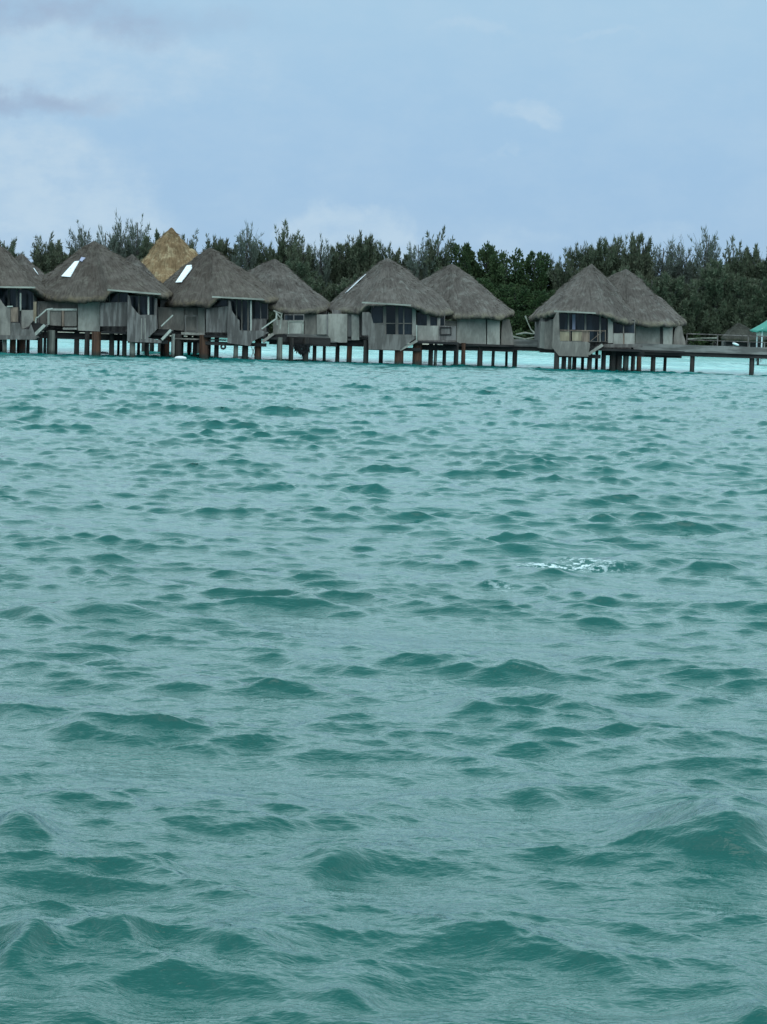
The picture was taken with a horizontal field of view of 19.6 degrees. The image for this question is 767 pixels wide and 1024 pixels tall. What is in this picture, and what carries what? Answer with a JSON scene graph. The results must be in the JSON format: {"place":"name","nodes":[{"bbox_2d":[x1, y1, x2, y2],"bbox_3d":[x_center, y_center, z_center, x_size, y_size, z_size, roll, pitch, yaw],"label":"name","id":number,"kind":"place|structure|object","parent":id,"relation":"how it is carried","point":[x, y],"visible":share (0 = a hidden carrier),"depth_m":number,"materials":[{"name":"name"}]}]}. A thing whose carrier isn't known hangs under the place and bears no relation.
{"place":"outdoors","nodes":[
{"label":"outdoors","id":0,"kind":"place"},
{"bbox_2d":[43,331,715,345],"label":"island ground","id":1,"kind":"structure","parent":0,"point":[271,333],"depth_m":325.14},
{"bbox_2d":[0,236,24,257],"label":"casuarina tree","id":2,"kind":"object","parent":1,"relation":"on","point":[11,249],"visible":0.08,"depth_m":336.18,"materials":[{"name":"green plant"}]},
{"bbox_2d":[30,232,61,272],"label":"casuarina tree","id":3,"kind":"object","parent":1,"relation":"on","point":[45,262],"visible":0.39,"depth_m":336.24,"materials":[{"name":"green plant"}]},
{"bbox_2d":[43,238,74,268],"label":"casuarina tree","id":4,"kind":"object","parent":1,"relation":"on","point":[63,256],"visible":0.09,"depth_m":338.46,"materials":[{"name":"green plant"}]},
{"bbox_2d":[65,219,91,259],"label":"casuarina tree","id":5,"kind":"object","parent":1,"relation":"on","point":[81,238],"visible":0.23,"depth_m":339.42,"materials":[{"name":"green plant"}]},
{"bbox_2d":[93,225,118,252],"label":"casuarina tree","id":6,"kind":"object","parent":1,"relation":"on","point":[109,245],"visible":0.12,"depth_m":336.38,"materials":[{"name":"green plant"}]},
{"bbox_2d":[106,210,130,258],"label":"casuarina tree","id":7,"kind":"object","parent":1,"relation":"on","point":[121,251],"visible":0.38,"depth_m":337.34,"materials":[{"name":"green plant"}]},
{"bbox_2d":[123,214,151,255],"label":"casuarina tree","id":8,"kind":"object","parent":1,"relation":"on","point":[133,246],"visible":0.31,"depth_m":339.76,"materials":[{"name":"green plant"}]},
{"bbox_2d":[137,228,164,259],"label":"casuarina tree","id":9,"kind":"object","parent":1,"relation":"on","point":[146,247],"visible":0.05,"depth_m":334.90,"materials":[{"name":"green plant"}]},
{"bbox_2d":[181,230,202,252],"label":"casuarina tree","id":10,"kind":"object","parent":1,"relation":"on","point":[191,245],"visible":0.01,"depth_m":337.93,"materials":[{"name":"green plant"}]},
{"bbox_2d":[202,233,226,256],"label":"casuarina tree","id":11,"kind":"object","parent":1,"relation":"on","point":[220,247],"visible":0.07,"depth_m":338.17,"materials":[{"name":"green plant"}]},
{"bbox_2d":[214,237,243,266],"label":"casuarina tree","id":12,"kind":"object","parent":1,"relation":"on","point":[229,252],"visible":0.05,"depth_m":340.50,"materials":[{"name":"green plant"}]},
{"bbox_2d":[230,220,262,270],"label":"casuarina tree","id":13,"kind":"object","parent":1,"relation":"on","point":[243,248],"visible":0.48,"depth_m":336.00,"materials":[{"name":"green plant"}]},
{"bbox_2d":[247,239,285,269],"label":"casuarina tree","id":14,"kind":"object","parent":1,"relation":"on","point":[261,259],"visible":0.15,"depth_m":337.84,"materials":[{"name":"green plant"}]},
{"bbox_2d":[268,310,282,332],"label":"casuarina tree","id":15,"kind":"object","parent":1,"relation":"on","point":[272,315],"visible":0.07,"depth_m":327.65,"materials":[{"name":"green plant"}]},
{"bbox_2d":[266,219,297,263],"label":"casuarina tree","id":16,"kind":"object","parent":1,"relation":"on","point":[283,245],"visible":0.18,"depth_m":338.85,"materials":[{"name":"green plant"}]},
{"bbox_2d":[279,256,317,319],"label":"casuarina tree","id":17,"kind":"object","parent":1,"relation":"on","point":[299,269],"visible":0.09,"depth_m":328.58,"materials":[{"name":"green plant"}]},
{"bbox_2d":[284,230,318,278],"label":"casuarina tree","id":18,"kind":"object","parent":1,"relation":"on","point":[297,251],"visible":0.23,"depth_m":335.49,"materials":[{"name":"green plant"}]},
{"bbox_2d":[305,233,333,288],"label":"casuarina tree","id":19,"kind":"object","parent":1,"relation":"on","point":[324,269],"visible":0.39,"depth_m":336.87,"materials":[{"name":"green plant"}]},
{"bbox_2d":[307,275,333,313],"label":"casuarina tree","id":20,"kind":"object","parent":1,"relation":"on","point":[316,284],"visible":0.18,"depth_m":328.90,"materials":[{"name":"green plant"}]},
{"bbox_2d":[326,281,342,313],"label":"casuarina tree","id":21,"kind":"object","parent":1,"relation":"on","point":[333,292],"visible":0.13,"depth_m":330.20,"materials":[{"name":"green plant"}]},
{"bbox_2d":[323,242,353,293],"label":"casuarina tree","id":22,"kind":"object","parent":1,"relation":"on","point":[339,265],"visible":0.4,"depth_m":337.88,"materials":[{"name":"green plant"}]},
{"bbox_2d":[331,274,357,293],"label":"casuarina tree","id":23,"kind":"object","parent":1,"relation":"on","point":[347,283],"visible":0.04,"depth_m":328.21,"materials":[{"name":"green plant"}]},
{"bbox_2d":[344,234,362,253],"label":"casuarina tree","id":24,"kind":"object","parent":1,"relation":"on","point":[347,245],"visible":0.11,"depth_m":339.84,"materials":[{"name":"green plant"}]},
{"bbox_2d":[347,230,377,278],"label":"casuarina tree","id":25,"kind":"object","parent":1,"relation":"on","point":[361,258],"visible":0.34,"depth_m":335.09,"materials":[{"name":"green plant"}]},
{"bbox_2d":[373,240,404,263],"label":"casuarina tree","id":26,"kind":"object","parent":1,"relation":"on","point":[383,255],"visible":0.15,"depth_m":337.71,"materials":[{"name":"green plant"}]},
{"bbox_2d":[390,247,415,275],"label":"casuarina tree","id":27,"kind":"object","parent":1,"relation":"on","point":[397,257],"visible":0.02,"depth_m":339.36,"materials":[{"name":"green plant"}]},
{"bbox_2d":[404,237,436,278],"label":"casuarina tree","id":28,"kind":"object","parent":1,"relation":"on","point":[413,265],"visible":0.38,"depth_m":335.90,"materials":[{"name":"green plant"}]},
{"bbox_2d":[417,226,455,279],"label":"casuarina tree","id":29,"kind":"object","parent":1,"relation":"on","point":[440,261],"visible":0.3,"depth_m":336.19,"materials":[{"name":"green plant"}]},
{"bbox_2d":[434,267,456,329],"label":"casuarina tree","id":30,"kind":"object","parent":1,"relation":"on","point":[437,268],"visible":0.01,"depth_m":328.50,"materials":[{"name":"green plant"}]},
{"bbox_2d":[444,241,476,334],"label":"broadleaf tree","id":31,"kind":"object","parent":1,"relation":"on","point":[467,253],"visible":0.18,"depth_m":337.22,"materials":[{"name":"green plant"}]},
{"bbox_2d":[470,274,497,297],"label":"broadleaf tree","id":32,"kind":"object","parent":1,"relation":"on","point":[483,281],"visible":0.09,"depth_m":328.89,"materials":[{"name":"green plant"}]},
{"bbox_2d":[463,240,508,279],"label":"broadleaf tree","id":33,"kind":"object","parent":1,"relation":"on","point":[483,257],"visible":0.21,"depth_m":339.45,"materials":[{"name":"green plant"}]},
{"bbox_2d":[486,283,515,329],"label":"broadleaf tree","id":34,"kind":"object","parent":1,"relation":"on","point":[491,288],"visible":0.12,"depth_m":329.12,"materials":[{"name":"green plant"}]},
{"bbox_2d":[486,247,530,303],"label":"broadleaf tree","id":35,"kind":"object","parent":1,"relation":"on","point":[498,268],"visible":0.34,"depth_m":335.97,"materials":[{"name":"green plant"}]},
{"bbox_2d":[495,282,533,335],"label":"broadleaf tree","id":36,"kind":"object","parent":1,"relation":"on","point":[515,290],"visible":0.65,"depth_m":328.74,"materials":[{"name":"green plant"}]},
{"bbox_2d":[269,323,766,346],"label":"undergrowth","id":37,"kind":"object","parent":1,"relation":"on","point":[699,342],"visible":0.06,"depth_m":329.35,"materials":[{"name":"green plant"}]},
{"bbox_2d":[512,290,548,338],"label":"broadleaf tree","id":38,"kind":"object","parent":1,"relation":"on","point":[543,297],"visible":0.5,"depth_m":328.58,"materials":[{"name":"green plant"}]},
{"bbox_2d":[524,251,553,299],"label":"broadleaf tree","id":39,"kind":"object","parent":1,"relation":"on","point":[540,278],"visible":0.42,"depth_m":336.93,"materials":[{"name":"green plant"}]},
{"bbox_2d":[545,254,556,288],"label":"casuarina tree","id":40,"kind":"object","parent":1,"relation":"on","point":[552,262],"visible":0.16,"depth_m":339.85,"materials":[{"name":"green plant"}]},
{"bbox_2d":[547,289,554,298],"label":"broadleaf tree","id":41,"kind":"object","parent":1,"relation":"on","point":[550,293],"visible":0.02,"depth_m":330.54,"materials":[{"name":"green plant"}]},
{"bbox_2d":[546,246,583,295],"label":"casuarina tree","id":42,"kind":"object","parent":1,"relation":"on","point":[561,278],"visible":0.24,"depth_m":335.23,"materials":[{"name":"green plant"}]},
{"bbox_2d":[567,241,598,271],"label":"casuarina tree","id":43,"kind":"object","parent":1,"relation":"on","point":[585,258],"visible":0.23,"depth_m":336.05,"materials":[{"name":"green plant"}]},
{"bbox_2d":[589,238,619,277],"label":"casuarina tree","id":44,"kind":"object","parent":1,"relation":"on","point":[606,267],"visible":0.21,"depth_m":337.61,"materials":[{"name":"green plant"}]},
{"bbox_2d":[602,233,628,273],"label":"casuarina tree","id":45,"kind":"object","parent":1,"relation":"on","point":[618,246],"visible":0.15,"depth_m":340.69,"materials":[{"name":"green plant"}]},
{"bbox_2d":[611,264,647,329],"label":"casuarina tree","id":46,"kind":"object","parent":1,"relation":"on","point":[627,268],"depth_m":329.98,"materials":[{"name":"green plant"}]},
{"bbox_2d":[620,231,657,281],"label":"casuarina tree","id":47,"kind":"object","parent":1,"relation":"on","point":[638,260],"visible":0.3,"depth_m":335.48,"materials":[{"name":"green plant"}]},
{"bbox_2d":[635,274,670,328],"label":"casuarina tree","id":48,"kind":"object","parent":1,"relation":"on","point":[651,283],"visible":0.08,"depth_m":329.12,"materials":[{"name":"green plant"}]},
{"bbox_2d":[652,239,684,286],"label":"casuarina tree","id":49,"kind":"object","parent":1,"relation":"on","point":[660,262],"visible":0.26,"depth_m":338.98,"materials":[{"name":"green plant"}]},
{"bbox_2d":[650,271,691,334],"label":"casuarina tree","id":50,"kind":"object","parent":1,"relation":"on","point":[677,289],"visible":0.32,"depth_m":328.51,"materials":[{"name":"green plant"}]},
{"bbox_2d":[664,234,706,284],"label":"casuarina tree","id":51,"kind":"object","parent":1,"relation":"on","point":[688,275],"visible":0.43,"depth_m":339.29,"materials":[{"name":"green plant"}]},
{"bbox_2d":[674,261,702,340],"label":"casuarina tree","id":52,"kind":"object","parent":1,"relation":"on","point":[694,271],"visible":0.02,"depth_m":345.06,"materials":[{"name":"green plant"}]},
{"bbox_2d":[676,277,717,344],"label":"casuarina tree","id":53,"kind":"object","parent":1,"relation":"on","point":[696,305],"visible":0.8,"depth_m":329.58,"materials":[{"name":"green plant"}]},
{"bbox_2d":[688,337,716,338],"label":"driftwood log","id":54,"kind":"object","parent":1,"relation":"on","point":[705,338],"visible":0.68,"depth_m":321.24,"materials":[{"name":"grey wood"}]},
{"bbox_2d":[687,226,721,339],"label":"casuarina tree","id":55,"kind":"object","parent":1,"relation":"on","point":[708,252],"visible":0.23,"depth_m":335.62,"materials":[{"name":"green plant"}]},
{"bbox_2d":[695,257,735,345],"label":"casuarina tree","id":56,"kind":"object","parent":1,"relation":"on","point":[715,274],"visible":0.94,"depth_m":330.00,"materials":[{"name":"green plant"}]},
{"bbox_2d":[714,272,757,340],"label":"casuarina tree","id":57,"kind":"object","parent":1,"relation":"on","point":[740,286],"visible":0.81,"depth_m":329.49,"materials":[{"name":"green plant"}]},
{"bbox_2d":[722,236,752,283],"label":"casuarina tree","id":58,"kind":"object","parent":1,"relation":"on","point":[737,264],"visible":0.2,"depth_m":336.70,"materials":[{"name":"green plant"}]},
{"bbox_2d":[721,323,766,346],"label":"shore hut","id":59,"kind":"object","parent":1,"relation":"on","point":[738,329],"visible":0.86,"depth_m":303.99,"materials":[{"name":"grey wood"}]},
{"bbox_2d":[740,276,766,346],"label":"casuarina tree","id":60,"kind":"object","parent":1,"relation":"on","point":[757,317],"visible":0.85,"depth_m":328.33,"materials":[{"name":"green plant"}]},
{"bbox_2d":[743,243,766,286],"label":"casuarina tree","id":61,"kind":"object","parent":1,"relation":"on","point":[754,269],"visible":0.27,"depth_m":338.45,"materials":[{"name":"green plant"}]},
{"bbox_2d":[756,246,766,280],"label":"casuarina tree","id":62,"kind":"object","parent":1,"relation":"on","point":[763,271],"visible":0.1,"depth_m":336.64,"materials":[{"name":"green plant"}]},
{"bbox_2d":[0,332,766,1023],"bbox_3d":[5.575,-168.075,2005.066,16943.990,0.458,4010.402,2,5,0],"label":"lagoon water","id":63,"kind":"structure","parent":0,"point":[358,690],"depth_m":18.13,"materials":[{"name":"teal liquid"}]},
{"bbox_2d":[0,246,52,352],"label":"overwater bungalow","id":64,"kind":"object","parent":63,"relation":"in","point":[22,289],"visible":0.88,"depth_m":154.33,"materials":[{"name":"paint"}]},
{"bbox_2d":[0,288,33,309],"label":"window","id":65,"kind":"structure","parent":64,"relation":"in","point":[8,296],"depth_m":154.85,"materials":[{"name":"black glass"}]},
{"bbox_2d":[37,241,172,356],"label":"overwater bungalow","id":66,"kind":"object","parent":63,"relation":"on","point":[93,290],"visible":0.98,"depth_m":156.16,"materials":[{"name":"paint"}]},
{"bbox_2d":[109,293,127,302],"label":"window","id":67,"kind":"structure","parent":66,"relation":"in","point":[113,297],"depth_m":156.21,"materials":[{"name":"black glass"}]},
{"bbox_2d":[130,296,154,314],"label":"window","id":68,"kind":"structure","parent":66,"relation":"in","point":[139,303],"depth_m":156.37,"materials":[{"name":"black glass"}]},
{"bbox_2d":[141,227,198,352],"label":"thatched hut","id":69,"kind":"object","parent":63,"relation":"in","point":[170,253],"visible":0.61,"depth_m":179.38,"materials":[{"name":"beige plant"}]},
{"bbox_2d":[175,356,186,358],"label":"mooring float","id":70,"kind":"object","parent":63,"relation":"on","point":[179,357],"visible":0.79,"depth_m":152.54,"materials":[{"name":"white plastic"}]},
{"bbox_2d":[158,248,330,360],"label":"overwater bungalow","id":71,"kind":"object","parent":63,"relation":"on","point":[216,295],"visible":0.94,"depth_m":159.61,"materials":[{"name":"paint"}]},
{"bbox_2d":[214,299,227,306],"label":"window","id":72,"kind":"structure","parent":71,"relation":"in","point":[221,302],"depth_m":159.22,"materials":[{"name":"black glass"}]},
{"bbox_2d":[229,300,251,330],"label":"window","id":73,"kind":"structure","parent":71,"relation":"in","point":[241,308],"depth_m":159.37,"materials":[{"name":"black glass"}]},
{"bbox_2d":[252,301,267,318],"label":"window","id":74,"kind":"structure","parent":71,"relation":"in","point":[259,310],"depth_m":159.88,"materials":[{"name":"black glass"}]},
{"bbox_2d":[284,314,303,320],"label":"window","id":75,"kind":"structure","parent":71,"relation":"in","point":[289,317],"depth_m":160.31,"materials":[{"name":"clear glass"}]},
{"bbox_2d":[293,343,310,355],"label":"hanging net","id":76,"kind":"object","parent":71,"relation":"hanging from","point":[298,348],"visible":1,"depth_m":160.78,"materials":[{"name":"black"}]},
{"bbox_2d":[287,334,336,360],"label":"walkway","id":77,"kind":"structure","parent":63,"relation":"in","point":[333,343],"depth_m":161.74,"materials":[{"name":"grey wood"}]},
{"bbox_2d":[323,258,514,365],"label":"overwater bungalow","id":78,"kind":"object","parent":63,"relation":"in","point":[387,304],"visible":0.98,"depth_m":162.25,"materials":[{"name":"plant"}]},
{"bbox_2d":[371,306,411,334],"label":"window","id":79,"kind":"structure","parent":78,"relation":"in","point":[395,319],"depth_m":161.57,"materials":[{"name":"black glass"}]},
{"bbox_2d":[416,312,444,325],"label":"window","id":80,"kind":"structure","parent":78,"relation":"in","point":[421,319],"depth_m":162.08,"materials":[{"name":"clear glass"}]},
{"bbox_2d":[447,337,539,366],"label":"walkway","id":81,"kind":"structure","parent":63,"relation":"in","point":[524,345],"depth_m":164.94,"materials":[{"name":"grey wood"}]},
{"bbox_2d":[528,264,687,370],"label":"overwater bungalow","id":82,"kind":"object","parent":63,"relation":"in","point":[588,311],"visible":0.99,"depth_m":161.97,"materials":[{"name":"plant"}]},
{"bbox_2d":[559,313,607,341],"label":"window","id":83,"kind":"structure","parent":82,"relation":"in","point":[583,321],"depth_m":161.57,"materials":[{"name":"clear glass"}]},
{"bbox_2d":[613,319,634,333],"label":"window","id":84,"kind":"structure","parent":82,"relation":"in","point":[617,328],"depth_m":162.08,"materials":[{"name":"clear glass"}]},
{"bbox_2d":[631,333,766,374],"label":"walkway","id":85,"kind":"structure","parent":63,"relation":"in","point":[752,354],"depth_m":163.94,"materials":[{"name":"grey wood"}]},
{"bbox_2d":[750,320,766,364],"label":"canopy shelter","id":86,"kind":"object","parent":63,"relation":"in","point":[760,329],"visible":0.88,"depth_m":222.92,"materials":[{"name":"green fabric"}]},
{"bbox_2d":[0,0,766,279],"label":"sky","id":87,"kind":"structure","parent":0,"point":[545,126],"materials":[{"name":"blue"}]}
]}

